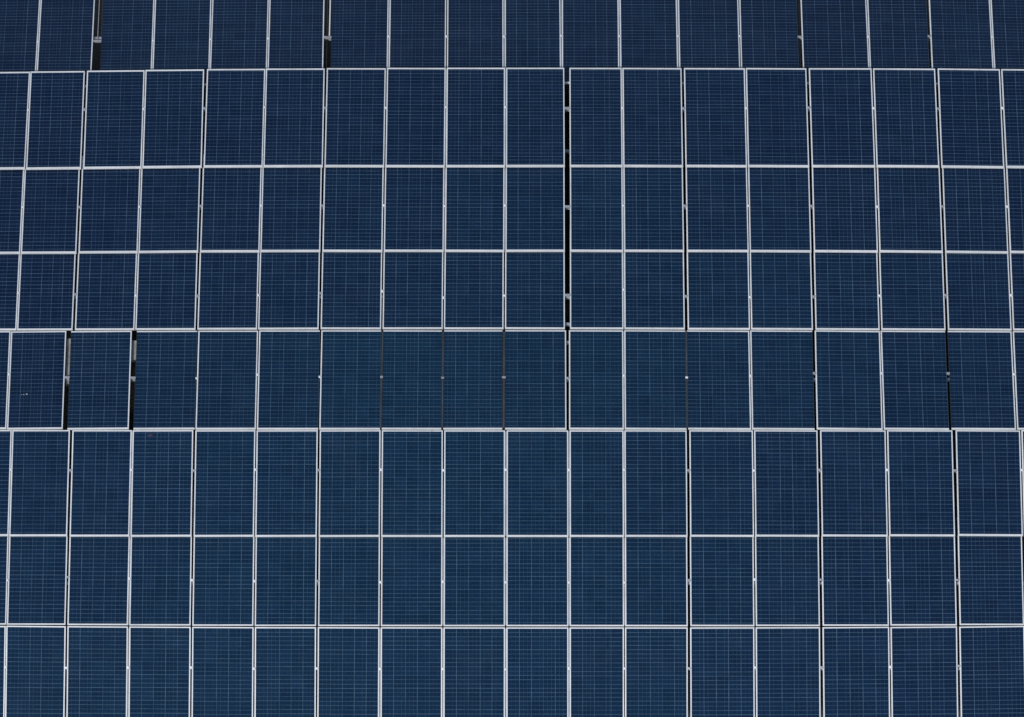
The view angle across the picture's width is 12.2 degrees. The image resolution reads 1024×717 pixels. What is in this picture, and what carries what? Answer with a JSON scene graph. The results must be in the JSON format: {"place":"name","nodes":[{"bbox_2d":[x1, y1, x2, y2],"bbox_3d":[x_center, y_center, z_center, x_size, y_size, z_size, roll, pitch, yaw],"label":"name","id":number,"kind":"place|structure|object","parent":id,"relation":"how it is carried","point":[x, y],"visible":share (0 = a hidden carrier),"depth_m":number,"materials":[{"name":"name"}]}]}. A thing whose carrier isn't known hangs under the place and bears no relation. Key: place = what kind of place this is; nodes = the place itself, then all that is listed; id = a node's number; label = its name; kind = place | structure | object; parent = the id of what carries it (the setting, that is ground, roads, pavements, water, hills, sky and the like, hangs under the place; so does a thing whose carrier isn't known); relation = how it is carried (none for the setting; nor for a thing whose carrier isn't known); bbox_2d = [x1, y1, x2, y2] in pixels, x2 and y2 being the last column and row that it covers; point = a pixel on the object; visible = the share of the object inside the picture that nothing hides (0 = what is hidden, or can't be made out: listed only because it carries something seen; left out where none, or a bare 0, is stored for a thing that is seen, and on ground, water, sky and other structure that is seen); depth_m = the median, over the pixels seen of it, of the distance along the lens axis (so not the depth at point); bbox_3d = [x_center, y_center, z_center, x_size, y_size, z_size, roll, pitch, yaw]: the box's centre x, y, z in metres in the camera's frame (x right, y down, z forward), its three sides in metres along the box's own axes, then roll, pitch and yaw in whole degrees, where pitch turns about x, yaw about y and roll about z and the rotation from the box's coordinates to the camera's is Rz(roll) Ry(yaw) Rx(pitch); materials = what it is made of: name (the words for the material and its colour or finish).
{"place":"outdoors","nodes":[
{"label":"outdoors","id":0,"kind":"place"},
{"bbox_2d":[0,0,1023,716],"bbox_3d":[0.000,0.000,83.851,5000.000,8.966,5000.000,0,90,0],"label":"ground","id":1,"kind":"structure","parent":0,"point":[96,56],"depth_m":81.06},
{"bbox_2d":[5,665,959,671],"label":"mounting rail","id":2,"kind":"object","parent":1,"relation":"on","point":[821,667],"visible":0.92,"depth_m":78.06,"materials":[{"name":"metal"}]},
{"bbox_2d":[5,626,65,716],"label":"solar panel","id":3,"kind":"object","parent":2,"relation":"attached to","point":[35,670],"visible":1,"depth_m":78.06,"materials":[{"name":"glass"}]},
{"bbox_2d":[66,626,127,716],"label":"solar panel","id":4,"kind":"object","parent":2,"relation":"attached to","point":[97,664],"visible":1,"depth_m":78.06,"materials":[{"name":"glass"}]},
{"bbox_2d":[128,626,190,716],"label":"solar panel","id":5,"kind":"object","parent":2,"relation":"attached to","point":[159,669],"visible":1,"depth_m":78.06,"materials":[{"name":"glass"}]},
{"bbox_2d":[192,627,253,716],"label":"solar panel","id":6,"kind":"object","parent":2,"relation":"attached to","point":[222,669],"visible":1,"depth_m":78.06,"materials":[{"name":"glass"}]},
{"bbox_2d":[254,627,315,716],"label":"solar panel","id":7,"kind":"object","parent":2,"relation":"attached to","point":[285,671],"visible":1,"depth_m":78.06,"materials":[{"name":"glass"}]},
{"bbox_2d":[317,627,379,716],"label":"solar panel","id":8,"kind":"object","parent":2,"relation":"attached to","point":[348,673],"visible":1,"depth_m":78.06,"materials":[{"name":"glass"}]},
{"bbox_2d":[381,627,441,716],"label":"solar panel","id":9,"kind":"object","parent":2,"relation":"attached to","point":[411,671],"visible":1,"depth_m":78.06,"materials":[{"name":"glass"}]},
{"bbox_2d":[443,627,504,716],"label":"solar panel","id":10,"kind":"object","parent":2,"relation":"attached to","point":[474,672],"visible":1,"depth_m":78.06,"materials":[{"name":"glass"}]},
{"bbox_2d":[506,627,568,716],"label":"solar panel","id":11,"kind":"object","parent":2,"relation":"attached to","point":[537,681],"visible":1,"depth_m":78.06,"materials":[{"name":"glass"}]},
{"bbox_2d":[625,627,687,716],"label":"solar panel","id":12,"kind":"object","parent":2,"relation":"attached to","point":[656,672],"visible":1,"depth_m":78.06,"materials":[{"name":"glass"}]},
{"bbox_2d":[690,627,754,716],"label":"solar panel","id":13,"kind":"object","parent":2,"relation":"attached to","point":[722,672],"visible":1,"depth_m":78.06,"materials":[{"name":"glass"}]},
{"bbox_2d":[756,627,820,716],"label":"solar panel","id":14,"kind":"object","parent":2,"relation":"attached to","point":[787,671],"visible":1,"depth_m":78.06,"materials":[{"name":"glass"}]},
{"bbox_2d":[822,627,889,716],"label":"solar panel","id":15,"kind":"object","parent":2,"relation":"attached to","point":[856,672],"visible":1,"depth_m":78.06,"materials":[{"name":"glass"}]},
{"bbox_2d":[890,626,957,716],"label":"solar panel","id":16,"kind":"object","parent":2,"relation":"attached to","point":[924,672],"visible":1,"depth_m":78.06,"materials":[{"name":"glass"}]},
{"bbox_2d":[959,626,1023,716],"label":"solar panel","id":17,"kind":"object","parent":2,"relation":"attached to","point":[991,671],"visible":1,"depth_m":78.06,"materials":[{"name":"glass"}]},
{"bbox_2d":[8,372,1014,382],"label":"mounting rail","id":18,"kind":"object","parent":1,"relation":"on","point":[132,379],"visible":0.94,"depth_m":79.33,"materials":[{"name":"metal"}]},
{"bbox_2d":[7,331,66,429],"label":"solar panel","id":19,"kind":"object","parent":18,"relation":"attached to","point":[37,367],"visible":1,"depth_m":79.28,"materials":[{"name":"glass"}]},
{"bbox_2d":[67,331,131,429],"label":"solar panel","id":20,"kind":"object","parent":18,"relation":"attached to","point":[99,380],"visible":1,"depth_m":79.28,"materials":[{"name":"glass"}]},
{"bbox_2d":[133,331,197,429],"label":"solar panel","id":21,"kind":"object","parent":18,"relation":"attached to","point":[165,381],"visible":1,"depth_m":79.28,"materials":[{"name":"glass"}]},
{"bbox_2d":[195,331,257,429],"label":"solar panel","id":22,"kind":"object","parent":18,"relation":"attached to","point":[226,395],"visible":1,"depth_m":79.28,"materials":[{"name":"glass"}]},
{"bbox_2d":[257,330,319,429],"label":"solar panel","id":23,"kind":"object","parent":18,"relation":"attached to","point":[288,379],"visible":1,"depth_m":79.28,"materials":[{"name":"glass"}]},
{"bbox_2d":[319,330,381,429],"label":"solar panel","id":24,"kind":"object","parent":18,"relation":"attached to","point":[350,387],"visible":1,"depth_m":79.28,"materials":[{"name":"glass"}]},
{"bbox_2d":[382,330,441,429],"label":"solar panel","id":25,"kind":"object","parent":18,"relation":"attached to","point":[412,383],"visible":1,"depth_m":79.28,"materials":[{"name":"glass"}]},
{"bbox_2d":[443,330,502,429],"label":"solar panel","id":26,"kind":"object","parent":18,"relation":"attached to","point":[473,378],"visible":1,"depth_m":79.29,"materials":[{"name":"glass"}]},
{"bbox_2d":[505,330,565,429],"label":"solar panel","id":27,"kind":"object","parent":18,"relation":"attached to","point":[535,380],"visible":1,"depth_m":79.28,"materials":[{"name":"glass"}]},
{"bbox_2d":[569,330,623,429],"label":"solar panel","id":28,"kind":"object","parent":18,"relation":"attached to","point":[596,389],"visible":1,"depth_m":79.28,"materials":[{"name":"glass"}]},
{"bbox_2d":[624,330,686,429],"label":"solar panel","id":29,"kind":"object","parent":18,"relation":"attached to","point":[655,377],"visible":1,"depth_m":79.29,"materials":[{"name":"glass"}]},
{"bbox_2d":[687,330,750,429],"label":"solar panel","id":30,"kind":"object","parent":18,"relation":"attached to","point":[718,379],"visible":1,"depth_m":79.28,"materials":[{"name":"glass"}]},
{"bbox_2d":[750,330,814,429],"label":"solar panel","id":31,"kind":"object","parent":18,"relation":"attached to","point":[782,389],"visible":1,"depth_m":79.28,"materials":[{"name":"glass"}]},
{"bbox_2d":[815,330,882,429],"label":"solar panel","id":32,"kind":"object","parent":18,"relation":"attached to","point":[848,380],"visible":1,"depth_m":79.28,"materials":[{"name":"glass"}]},
{"bbox_2d":[881,331,948,429],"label":"solar panel","id":33,"kind":"object","parent":18,"relation":"attached to","point":[914,381],"visible":1,"depth_m":79.28,"materials":[{"name":"glass"}]},
{"bbox_2d":[947,331,1015,429],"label":"solar panel","id":34,"kind":"object","parent":18,"relation":"attached to","point":[981,384],"visible":1,"depth_m":79.28,"materials":[{"name":"glass"}]},
{"bbox_2d":[18,289,1011,300],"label":"mounting rail","id":35,"kind":"object","parent":1,"relation":"on","point":[567,296],"visible":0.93,"depth_m":79.98,"materials":[{"name":"metal"}]},
{"bbox_2d":[813,237,879,329],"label":"solar panel","id":36,"kind":"object","parent":35,"relation":"attached to","point":[846,289],"visible":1,"depth_m":80.01,"materials":[{"name":"glass"}]},
{"bbox_2d":[878,231,945,330],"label":"solar panel","id":37,"kind":"object","parent":35,"relation":"attached to","point":[912,291],"visible":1,"depth_m":80.01,"materials":[{"name":"glass"}]},
{"bbox_2d":[22,204,1007,211],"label":"mounting rail","id":38,"kind":"object","parent":1,"relation":"on","point":[567,207],"visible":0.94,"depth_m":80.67,"materials":[{"name":"metal"}]},
{"bbox_2d":[79,156,140,253],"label":"solar panel","id":39,"kind":"object","parent":38,"relation":"attached to","point":[109,211],"visible":1,"depth_m":80.62,"materials":[{"name":"glass"}]},
{"bbox_2d":[138,156,200,252],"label":"solar panel","id":40,"kind":"object","parent":38,"relation":"attached to","point":[169,209],"visible":1,"depth_m":80.63,"materials":[{"name":"glass"}]},
{"bbox_2d":[200,155,261,252],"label":"solar panel","id":41,"kind":"object","parent":38,"relation":"attached to","point":[231,211],"visible":1,"depth_m":80.63,"materials":[{"name":"glass"}]},
{"bbox_2d":[260,155,321,251],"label":"solar panel","id":42,"kind":"object","parent":38,"relation":"attached to","point":[291,211],"visible":1,"depth_m":80.63,"materials":[{"name":"glass"}]},
{"bbox_2d":[322,154,383,251],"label":"solar panel","id":43,"kind":"object","parent":38,"relation":"attached to","point":[353,210],"visible":1,"depth_m":80.64,"materials":[{"name":"glass"}]},
{"bbox_2d":[384,154,444,251],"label":"solar panel","id":44,"kind":"object","parent":38,"relation":"attached to","point":[414,211],"visible":1,"depth_m":80.63,"materials":[{"name":"glass"}]},
{"bbox_2d":[445,168,504,251],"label":"solar panel","id":45,"kind":"object","parent":38,"relation":"attached to","point":[474,210],"visible":1,"depth_m":80.64,"materials":[{"name":"glass"}]},
{"bbox_2d":[505,167,564,251],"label":"solar panel","id":46,"kind":"object","parent":38,"relation":"attached to","point":[535,209],"visible":1,"depth_m":80.64,"materials":[{"name":"glass"}]},
{"bbox_2d":[623,167,683,251],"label":"solar panel","id":47,"kind":"object","parent":38,"relation":"attached to","point":[653,211],"visible":1,"depth_m":80.64,"materials":[{"name":"glass"}]},
{"bbox_2d":[686,167,748,251],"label":"solar panel","id":48,"kind":"object","parent":38,"relation":"attached to","point":[716,209],"visible":1,"depth_m":80.64,"materials":[{"name":"glass"}]},
{"bbox_2d":[748,167,810,252],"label":"solar panel","id":49,"kind":"object","parent":38,"relation":"attached to","point":[779,212],"visible":1,"depth_m":80.63,"materials":[{"name":"glass"}]},
{"bbox_2d":[812,168,877,252],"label":"solar panel","id":50,"kind":"object","parent":38,"relation":"attached to","point":[844,212],"visible":1,"depth_m":80.63,"materials":[{"name":"glass"}]},
{"bbox_2d":[877,161,942,252],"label":"solar panel","id":51,"kind":"object","parent":38,"relation":"attached to","point":[909,212],"visible":1,"depth_m":80.63,"materials":[{"name":"glass"}]},
{"bbox_2d":[942,162,1007,253],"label":"solar panel","id":52,"kind":"object","parent":38,"relation":"attached to","point":[975,210],"visible":1,"depth_m":80.63,"materials":[{"name":"glass"}]},
{"bbox_2d":[7,576,1023,586],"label":"mounting rail","id":53,"kind":"object","parent":1,"relation":"on","point":[688,582],"visible":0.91,"depth_m":78.26,"materials":[{"name":"metal"}]},
{"bbox_2d":[7,529,67,624],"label":"solar panel","id":54,"kind":"object","parent":53,"relation":"attached to","point":[37,578],"visible":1,"depth_m":78.27,"materials":[{"name":"glass"}]},
{"bbox_2d":[67,537,129,624],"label":"solar panel","id":55,"kind":"object","parent":53,"relation":"attached to","point":[98,586],"visible":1,"depth_m":78.26,"materials":[{"name":"glass"}]},
{"bbox_2d":[129,537,191,625],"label":"solar panel","id":56,"kind":"object","parent":53,"relation":"attached to","point":[160,579],"visible":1,"depth_m":78.27,"materials":[{"name":"glass"}]},
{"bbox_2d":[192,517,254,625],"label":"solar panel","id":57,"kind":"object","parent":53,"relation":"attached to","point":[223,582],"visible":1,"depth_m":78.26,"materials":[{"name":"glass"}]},
{"bbox_2d":[255,537,316,625],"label":"solar panel","id":58,"kind":"object","parent":53,"relation":"attached to","point":[285,579],"visible":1,"depth_m":78.27,"materials":[{"name":"glass"}]},
{"bbox_2d":[318,537,379,625],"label":"solar panel","id":59,"kind":"object","parent":53,"relation":"attached to","point":[349,584],"visible":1,"depth_m":78.27,"materials":[{"name":"glass"}]},
{"bbox_2d":[381,537,442,625],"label":"solar panel","id":60,"kind":"object","parent":53,"relation":"attached to","point":[411,580],"visible":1,"depth_m":78.27,"materials":[{"name":"glass"}]},
{"bbox_2d":[444,537,504,625],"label":"solar panel","id":61,"kind":"object","parent":53,"relation":"attached to","point":[474,581],"visible":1,"depth_m":78.26,"materials":[{"name":"glass"}]},
{"bbox_2d":[506,537,567,625],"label":"solar panel","id":62,"kind":"object","parent":53,"relation":"attached to","point":[537,581],"visible":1,"depth_m":78.26,"materials":[{"name":"glass"}]},
{"bbox_2d":[625,537,687,626],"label":"solar panel","id":63,"kind":"object","parent":53,"relation":"attached to","point":[656,589],"visible":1,"depth_m":78.26,"materials":[{"name":"glass"}]},
{"bbox_2d":[690,537,753,625],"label":"solar panel","id":64,"kind":"object","parent":53,"relation":"attached to","point":[722,581],"visible":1,"depth_m":78.26,"materials":[{"name":"glass"}]},
{"bbox_2d":[755,537,819,625],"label":"solar panel","id":65,"kind":"object","parent":53,"relation":"attached to","point":[787,591],"visible":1,"depth_m":78.26,"materials":[{"name":"glass"}]},
{"bbox_2d":[821,520,888,625],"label":"solar panel","id":66,"kind":"object","parent":53,"relation":"attached to","point":[855,581],"visible":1,"depth_m":78.26,"materials":[{"name":"glass"}]},
{"bbox_2d":[888,517,956,625],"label":"solar panel","id":67,"kind":"object","parent":53,"relation":"attached to","point":[922,574],"visible":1,"depth_m":78.27,"materials":[{"name":"glass"}]},
{"bbox_2d":[957,517,1023,624],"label":"solar panel","id":68,"kind":"object","parent":53,"relation":"attached to","point":[990,572],"visible":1,"depth_m":78.27,"materials":[{"name":"glass"}]},
{"bbox_2d":[28,106,1003,111],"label":"mounting rail","id":69,"kind":"object","parent":1,"relation":"on","point":[567,109],"visible":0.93,"depth_m":81.54,"materials":[{"name":"metal"}]},
{"bbox_2d":[26,71,84,169],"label":"solar panel","id":70,"kind":"object","parent":69,"relation":"attached to","point":[55,121],"visible":1,"depth_m":81.42,"materials":[{"name":"glass"}]},
{"bbox_2d":[83,70,144,168],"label":"solar panel","id":71,"kind":"object","parent":69,"relation":"attached to","point":[113,135],"visible":1,"depth_m":81.43,"materials":[{"name":"glass"}]},
{"bbox_2d":[142,69,203,168],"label":"solar panel","id":72,"kind":"object","parent":69,"relation":"attached to","point":[173,121],"visible":1,"depth_m":81.43,"materials":[{"name":"glass"}]},
{"bbox_2d":[204,69,264,167],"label":"solar panel","id":73,"kind":"object","parent":69,"relation":"attached to","point":[234,122],"visible":1,"depth_m":81.44,"materials":[{"name":"glass"}]},
{"bbox_2d":[263,68,324,167],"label":"solar panel","id":74,"kind":"object","parent":69,"relation":"attached to","point":[294,120],"visible":1,"depth_m":81.44,"materials":[{"name":"glass"}]},
{"bbox_2d":[324,68,385,167],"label":"solar panel","id":75,"kind":"object","parent":69,"relation":"attached to","point":[355,121],"visible":1,"depth_m":81.45,"materials":[{"name":"glass"}]},
{"bbox_2d":[385,68,445,167],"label":"solar panel","id":76,"kind":"object","parent":69,"relation":"attached to","point":[415,119],"visible":1,"depth_m":81.44,"materials":[{"name":"glass"}]},
{"bbox_2d":[446,68,504,167],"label":"solar panel","id":77,"kind":"object","parent":69,"relation":"attached to","point":[475,120],"visible":1,"depth_m":81.44,"materials":[{"name":"glass"}]},
{"bbox_2d":[506,68,564,166],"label":"solar panel","id":78,"kind":"object","parent":69,"relation":"attached to","point":[535,123],"visible":1,"depth_m":81.45,"materials":[{"name":"glass"}]},
{"bbox_2d":[569,68,622,166],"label":"solar panel","id":79,"kind":"object","parent":69,"relation":"attached to","point":[595,117],"visible":1,"depth_m":81.45,"materials":[{"name":"glass"}]},
{"bbox_2d":[622,68,682,167],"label":"solar panel","id":80,"kind":"object","parent":69,"relation":"attached to","point":[652,120],"visible":1,"depth_m":81.44,"materials":[{"name":"glass"}]},
{"bbox_2d":[684,68,746,167],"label":"solar panel","id":81,"kind":"object","parent":69,"relation":"attached to","point":[715,115],"visible":1,"depth_m":81.45,"materials":[{"name":"glass"}]},
{"bbox_2d":[746,68,808,167],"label":"solar panel","id":82,"kind":"object","parent":69,"relation":"attached to","point":[777,119],"visible":1,"depth_m":81.44,"materials":[{"name":"glass"}]},
{"bbox_2d":[809,68,874,167],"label":"solar panel","id":83,"kind":"object","parent":69,"relation":"attached to","point":[841,119],"visible":1,"depth_m":81.44,"materials":[{"name":"glass"}]},
{"bbox_2d":[873,68,938,167],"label":"solar panel","id":84,"kind":"object","parent":69,"relation":"attached to","point":[906,124],"visible":1,"depth_m":81.44,"materials":[{"name":"glass"}]},
{"bbox_2d":[938,68,1003,168],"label":"solar panel","id":85,"kind":"object","parent":69,"relation":"attached to","point":[970,119],"visible":1,"depth_m":81.44,"materials":[{"name":"glass"}]},
{"bbox_2d":[10,468,1022,473],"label":"mounting rail","id":86,"kind":"object","parent":1,"relation":"on","point":[688,470],"visible":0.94,"depth_m":78.67,"materials":[{"name":"metal"}]},
{"bbox_2d":[9,430,69,536],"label":"solar panel","id":87,"kind":"object","parent":86,"relation":"attached to","point":[39,484],"visible":1,"depth_m":78.61,"materials":[{"name":"glass"}]},
{"bbox_2d":[70,430,131,536],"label":"solar panel","id":88,"kind":"object","parent":86,"relation":"attached to","point":[100,483],"visible":1,"depth_m":78.61,"materials":[{"name":"glass"}]},
{"bbox_2d":[130,430,192,536],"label":"solar panel","id":89,"kind":"object","parent":86,"relation":"attached to","point":[162,484],"visible":1,"depth_m":78.61,"materials":[{"name":"glass"}]},
{"bbox_2d":[194,430,255,536],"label":"solar panel","id":90,"kind":"object","parent":86,"relation":"attached to","point":[224,495],"visible":1,"depth_m":78.61,"materials":[{"name":"glass"}]},
{"bbox_2d":[255,430,317,536],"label":"solar panel","id":91,"kind":"object","parent":86,"relation":"attached to","point":[286,480],"visible":1,"depth_m":78.61,"materials":[{"name":"glass"}]},
{"bbox_2d":[319,430,380,536],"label":"solar panel","id":92,"kind":"object","parent":86,"relation":"attached to","point":[349,484],"visible":1,"depth_m":78.61,"materials":[{"name":"glass"}]},
{"bbox_2d":[381,430,442,536],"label":"solar panel","id":93,"kind":"object","parent":86,"relation":"attached to","point":[412,488],"visible":1,"depth_m":78.61,"materials":[{"name":"glass"}]},
{"bbox_2d":[444,430,504,536],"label":"solar panel","id":94,"kind":"object","parent":86,"relation":"attached to","point":[474,483],"visible":1,"depth_m":78.61,"materials":[{"name":"glass"}]},
{"bbox_2d":[507,430,567,536],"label":"solar panel","id":95,"kind":"object","parent":86,"relation":"attached to","point":[537,483],"visible":1,"depth_m":78.61,"materials":[{"name":"glass"}]},
{"bbox_2d":[570,430,623,536],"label":"solar panel","id":96,"kind":"object","parent":86,"relation":"attached to","point":[596,483],"visible":1,"depth_m":78.61,"materials":[{"name":"glass"}]},
{"bbox_2d":[624,430,687,536],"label":"solar panel","id":97,"kind":"object","parent":86,"relation":"attached to","point":[655,483],"visible":1,"depth_m":78.61,"materials":[{"name":"glass"}]},
{"bbox_2d":[689,430,753,536],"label":"solar panel","id":98,"kind":"object","parent":86,"relation":"attached to","point":[721,487],"visible":1,"depth_m":78.61,"materials":[{"name":"glass"}]},
{"bbox_2d":[754,430,818,536],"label":"solar panel","id":99,"kind":"object","parent":86,"relation":"attached to","point":[786,484],"visible":1,"depth_m":78.61,"materials":[{"name":"glass"}]},
{"bbox_2d":[820,430,887,536],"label":"solar panel","id":100,"kind":"object","parent":86,"relation":"attached to","point":[853,485],"visible":1,"depth_m":78.61,"materials":[{"name":"glass"}]},
{"bbox_2d":[887,430,954,536],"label":"solar panel","id":101,"kind":"object","parent":86,"relation":"attached to","point":[920,485],"visible":1,"depth_m":78.61,"materials":[{"name":"glass"}]},
{"bbox_2d":[956,430,1022,535],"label":"solar panel","id":102,"kind":"object","parent":86,"relation":"attached to","point":[989,485],"visible":1,"depth_m":78.61,"materials":[{"name":"glass"}]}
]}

